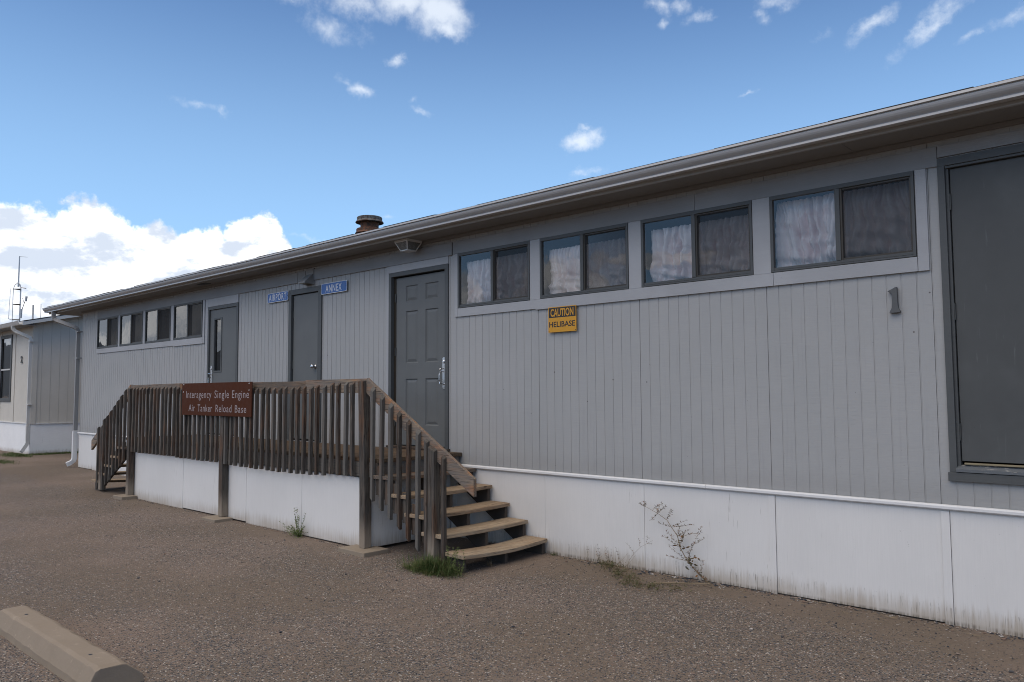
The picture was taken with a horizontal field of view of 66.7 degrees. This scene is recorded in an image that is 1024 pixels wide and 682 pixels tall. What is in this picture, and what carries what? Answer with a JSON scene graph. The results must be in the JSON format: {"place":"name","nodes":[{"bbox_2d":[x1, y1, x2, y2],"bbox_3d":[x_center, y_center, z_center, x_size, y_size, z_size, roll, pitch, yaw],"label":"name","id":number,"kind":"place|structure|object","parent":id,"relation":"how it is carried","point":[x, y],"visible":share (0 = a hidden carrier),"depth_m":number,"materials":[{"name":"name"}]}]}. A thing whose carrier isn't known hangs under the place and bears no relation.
{"place":"outdoors","nodes":[
{"label":"outdoors","id":0,"kind":"place"},
{"bbox_2d":[0,451,78,464],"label":"grass","id":1,"kind":"structure","parent":0,"point":[12,454],"depth_m":19.59,"materials":[{"name":"green plant"}]},
{"bbox_2d":[0,450,1023,681],"bbox_3d":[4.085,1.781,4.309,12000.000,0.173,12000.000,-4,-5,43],"label":"ground","id":2,"kind":"structure","parent":0,"point":[95,576],"depth_m":5.57,"materials":[{"name":"brown gravel"}]},
{"bbox_2d":[8,256,27,320],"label":"antenna mast","id":3,"kind":"object","parent":2,"relation":"on","point":[20,309],"visible":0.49,"depth_m":46.54,"materials":[{"name":"metal"}]},
{"bbox_2d":[0,315,82,454],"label":"beige outbuilding","id":4,"kind":"structure","parent":2,"relation":"on","point":[36,398],"depth_m":20.39,"materials":[{"name":"paint"}]},
{"bbox_2d":[0,334,12,401],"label":"window","id":5,"kind":"structure","parent":4,"relation":"in","point":[7,336],"depth_m":21.36,"materials":[{"name":"glass"}]},
{"bbox_2d":[0,606,143,681],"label":"wheel stop","id":6,"kind":"object","parent":2,"relation":"on","point":[60,651],"visible":0.87,"depth_m":4.57,"materials":[{"name":"concrete"}]},
{"bbox_2d":[113,494,136,499],"bbox_3d":[-5.864,2.384,11.781,0.350,0.092,0.220,-4,-5,43],"label":"concrete pad","id":7,"kind":"object","parent":2,"relation":"on","point":[123,497],"visible":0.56,"depth_m":11.70,"materials":[{"name":"grey concrete"}]},
{"bbox_2d":[201,515,232,522],"bbox_3d":[-3.705,2.255,9.759,0.370,0.084,0.240,-4,-5,43],"label":"concrete pad","id":8,"kind":"object","parent":2,"relation":"on","point":[215,518],"visible":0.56,"depth_m":9.68,"materials":[{"name":"grey concrete"}]},
{"bbox_2d":[279,507,307,537],"bbox_3d":[-2.467,2.011,8.676,0.541,0.332,0.160,-4,-5,43],"label":"roadside weed","id":9,"kind":"object","parent":2,"relation":"on","point":[297,533],"visible":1,"depth_m":8.64,"materials":[{"name":"green plant"}]},
{"bbox_2d":[91,378,546,572],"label":"wooden deck","id":10,"kind":"structure","parent":2,"relation":"on","point":[390,494],"depth_m":8.60,"materials":[{"name":"brown wood"}]},
{"bbox_2d":[182,382,252,416],"bbox_3d":[-3.811,0.747,9.979,1.865,0.425,0.017,-4,-5,43],"label":"base sign","id":11,"kind":"object","parent":10,"relation":"attached to","point":[234,399],"visible":1,"depth_m":9.91,"materials":[{"name":"brown wood"}]},
{"bbox_2d":[338,544,388,557],"bbox_3d":[-1.492,2.123,7.806,0.438,0.090,0.305,-4,-5,43],"label":"concrete pad","id":12,"kind":"object","parent":2,"relation":"on","point":[355,550],"visible":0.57,"depth_m":7.73,"materials":[{"name":"grey concrete"}]},
{"bbox_2d":[395,546,472,580],"bbox_3d":[-0.717,1.973,6.962,0.963,0.332,0.698,-11,-11,70],"label":"grass tuft","id":13,"kind":"object","parent":2,"relation":"on","point":[430,565],"visible":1,"depth_m":6.88,"materials":[{"name":"green plant"}]},
{"bbox_2d":[42,75,1023,637],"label":"long office building","id":14,"kind":"structure","parent":2,"relation":"on","point":[750,377],"depth_m":6.54,"materials":[{"name":"grey paint"}]},
{"bbox_2d":[97,315,126,348],"bbox_3d":[-8.131,-0.168,15.846,1.078,0.620,0.224,-4,-5,43],"label":"window","id":15,"kind":"structure","parent":14,"relation":"in","point":[112,322],"depth_m":15.64,"materials":[{"name":"glass"}]},
{"bbox_2d":[119,311,150,345],"bbox_3d":[-7.261,-0.226,15.037,1.078,0.620,0.212,-4,-5,43],"label":"window","id":16,"kind":"structure","parent":14,"relation":"in","point":[136,325],"depth_m":14.86,"materials":[{"name":"glass"}]},
{"bbox_2d":[144,306,178,343],"bbox_3d":[-6.384,-0.285,14.224,1.078,0.620,0.204,-4,-5,43],"label":"window","id":17,"kind":"structure","parent":14,"relation":"in","point":[163,313],"depth_m":14.04,"materials":[{"name":"glass"}]},
{"bbox_2d":[173,300,202,339],"bbox_3d":[-5.548,-0.348,13.351,1.078,0.620,0.052,-4,-5,43],"label":"window","id":18,"kind":"structure","parent":14,"relation":"in","point":[194,309],"depth_m":13.23,"materials":[{"name":"glass"}]},
{"bbox_2d":[207,302,238,434],"bbox_3d":[-4.635,0.459,12.453,1.004,2.080,0.119,-4,-5,43],"label":"door","id":19,"kind":"structure","parent":14,"relation":"in","point":[228,314],"depth_m":12.47,"materials":[{"name":"metal"}]},
{"bbox_2d":[268,291,287,302],"bbox_3d":[-3.422,-0.641,11.359,0.566,0.139,0.007,-4,-5,43],"label":"name sign","id":20,"kind":"object","parent":14,"relation":"attached to","point":[277,297],"visible":1,"depth_m":11.35,"materials":[{"name":"blue metal"}]},
{"bbox_2d":[287,285,322,441],"bbox_3d":[-2.887,0.318,10.841,0.827,2.128,0.106,-4,-5,43],"label":"door","id":21,"kind":"structure","parent":14,"relation":"in","point":[305,310],"depth_m":10.88,"materials":[{"name":"metal"}]},
{"bbox_2d":[298,268,314,285],"bbox_3d":[-2.851,-0.895,10.783,0.190,0.230,0.149,-4,-5,43],"label":"wall light","id":22,"kind":"object","parent":14,"relation":"attached to","point":[307,279],"visible":1,"depth_m":10.76,"materials":[{"name":"grey paint"}]},
{"bbox_2d":[321,280,346,294],"bbox_3d":[-2.384,-0.716,10.404,0.595,0.146,0.007,-4,-5,43],"label":"name sign","id":23,"kind":"object","parent":14,"relation":"attached to","point":[334,287],"visible":1,"depth_m":10.40,"materials":[{"name":"blue metal"}]},
{"bbox_2d":[394,238,421,252],"bbox_3d":[-1.222,-1.116,9.161,0.230,0.125,0.230,-4,-5,43],"label":"soffit light","id":24,"kind":"object","parent":14,"relation":"attached to","point":[407,245],"visible":1,"depth_m":9.11,"materials":[{"name":"grey glass"}]},
{"bbox_2d":[386,264,449,450],"bbox_3d":[-1.099,0.205,9.214,1.100,2.132,0.122,-4,-5,43],"label":"door","id":25,"kind":"structure","parent":14,"relation":"in","point":[418,331],"depth_m":9.23,"materials":[{"name":"metal"}]},
{"bbox_2d":[457,241,529,307],"bbox_3d":[-0.148,-0.701,8.495,1.088,0.620,0.220,-4,-5,43],"label":"window","id":26,"kind":"structure","parent":14,"relation":"in","point":[504,277],"depth_m":8.37,"materials":[{"name":"glass"}]},
{"bbox_2d":[548,305,576,332],"bbox_3d":[0.496,-0.219,7.710,0.356,0.254,0.006,-4,-5,43],"label":"warning sign","id":27,"kind":"object","parent":14,"relation":"attached to","point":[561,318],"visible":1,"depth_m":7.71,"materials":[{"name":"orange metal"}]},
{"bbox_2d":[539,223,628,298],"bbox_3d":[0.751,-0.762,7.663,1.078,0.620,0.214,-4,-5,43],"label":"window","id":28,"kind":"structure","parent":14,"relation":"in","point":[600,263],"depth_m":7.54,"materials":[{"name":"glass"}]},
{"bbox_2d":[640,200,753,286],"bbox_3d":[1.653,-0.821,6.842,1.078,0.620,0.226,-4,-5,43],"label":"window","id":29,"kind":"structure","parent":14,"relation":"in","point":[717,243],"depth_m":6.72,"materials":[{"name":"glass"}]},
{"bbox_2d":[769,171,916,272],"bbox_3d":[2.557,-0.882,6.011,1.083,0.620,0.229,-4,-5,43],"label":"window","id":30,"kind":"structure","parent":14,"relation":"in","point":[872,219],"depth_m":5.90,"materials":[{"name":"glass"}]},
{"bbox_2d":[888,287,900,313],"bbox_3d":[2.765,-0.295,5.629,0.079,0.188,0.028,-4,-5,43],"label":"house number","id":31,"kind":"object","parent":14,"relation":"attached to","point":[895,303],"visible":1,"depth_m":5.61,"materials":[{"name":"grey paint"}]},
{"bbox_2d":[937,143,1023,485],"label":"door","id":32,"kind":"structure","parent":14,"relation":"in","point":[981,193],"depth_m":5.27,"materials":[{"name":"metal"}]},
{"bbox_2d":[586,546,620,565],"bbox_3d":[0.848,1.981,7.233,0.391,0.180,0.043,-4,-5,43],"label":"skirting weed","id":33,"kind":"object","parent":2,"relation":"on","point":[599,555],"visible":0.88,"depth_m":7.25,"materials":[{"name":"beige plant"}]},
{"bbox_2d":[593,553,691,592],"bbox_3d":[1.004,1.944,6.645,0.523,0.159,1.298,2,-4,-27],"label":"creeping weed","id":34,"kind":"object","parent":2,"relation":"on","point":[614,571],"visible":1,"depth_m":6.54,"materials":[{"name":"plant"}]},
{"bbox_2d":[639,501,711,583],"bbox_3d":[1.393,1.713,6.686,0.718,0.644,0.075,-4,-5,43],"label":"dried weed","id":35,"kind":"object","parent":2,"relation":"on","point":[688,560],"visible":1,"depth_m":6.62,"materials":[{"name":"brown plant"}]},
{"bbox_2d":[655,582,711,584],"bbox_3d":[1.400,1.995,6.404,0.475,0.015,0.022,-1,-4,5],"label":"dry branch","id":36,"kind":"object","parent":2,"relation":"on","point":[679,583],"visible":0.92,"depth_m":6.41,"materials":[{"name":"brown wood"}]},
{"bbox_2d":[544,556,1001,641],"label":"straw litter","id":37,"kind":"object","parent":2,"relation":"on","point":[808,606],"visible":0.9,"depth_m":5.69,"materials":[{"name":"beige plant"}]},
{"bbox_2d":[0,0,1023,323],"label":"sky","id":38,"kind":"structure","parent":0,"point":[142,141],"materials":[{"name":"blue"}]}
]}

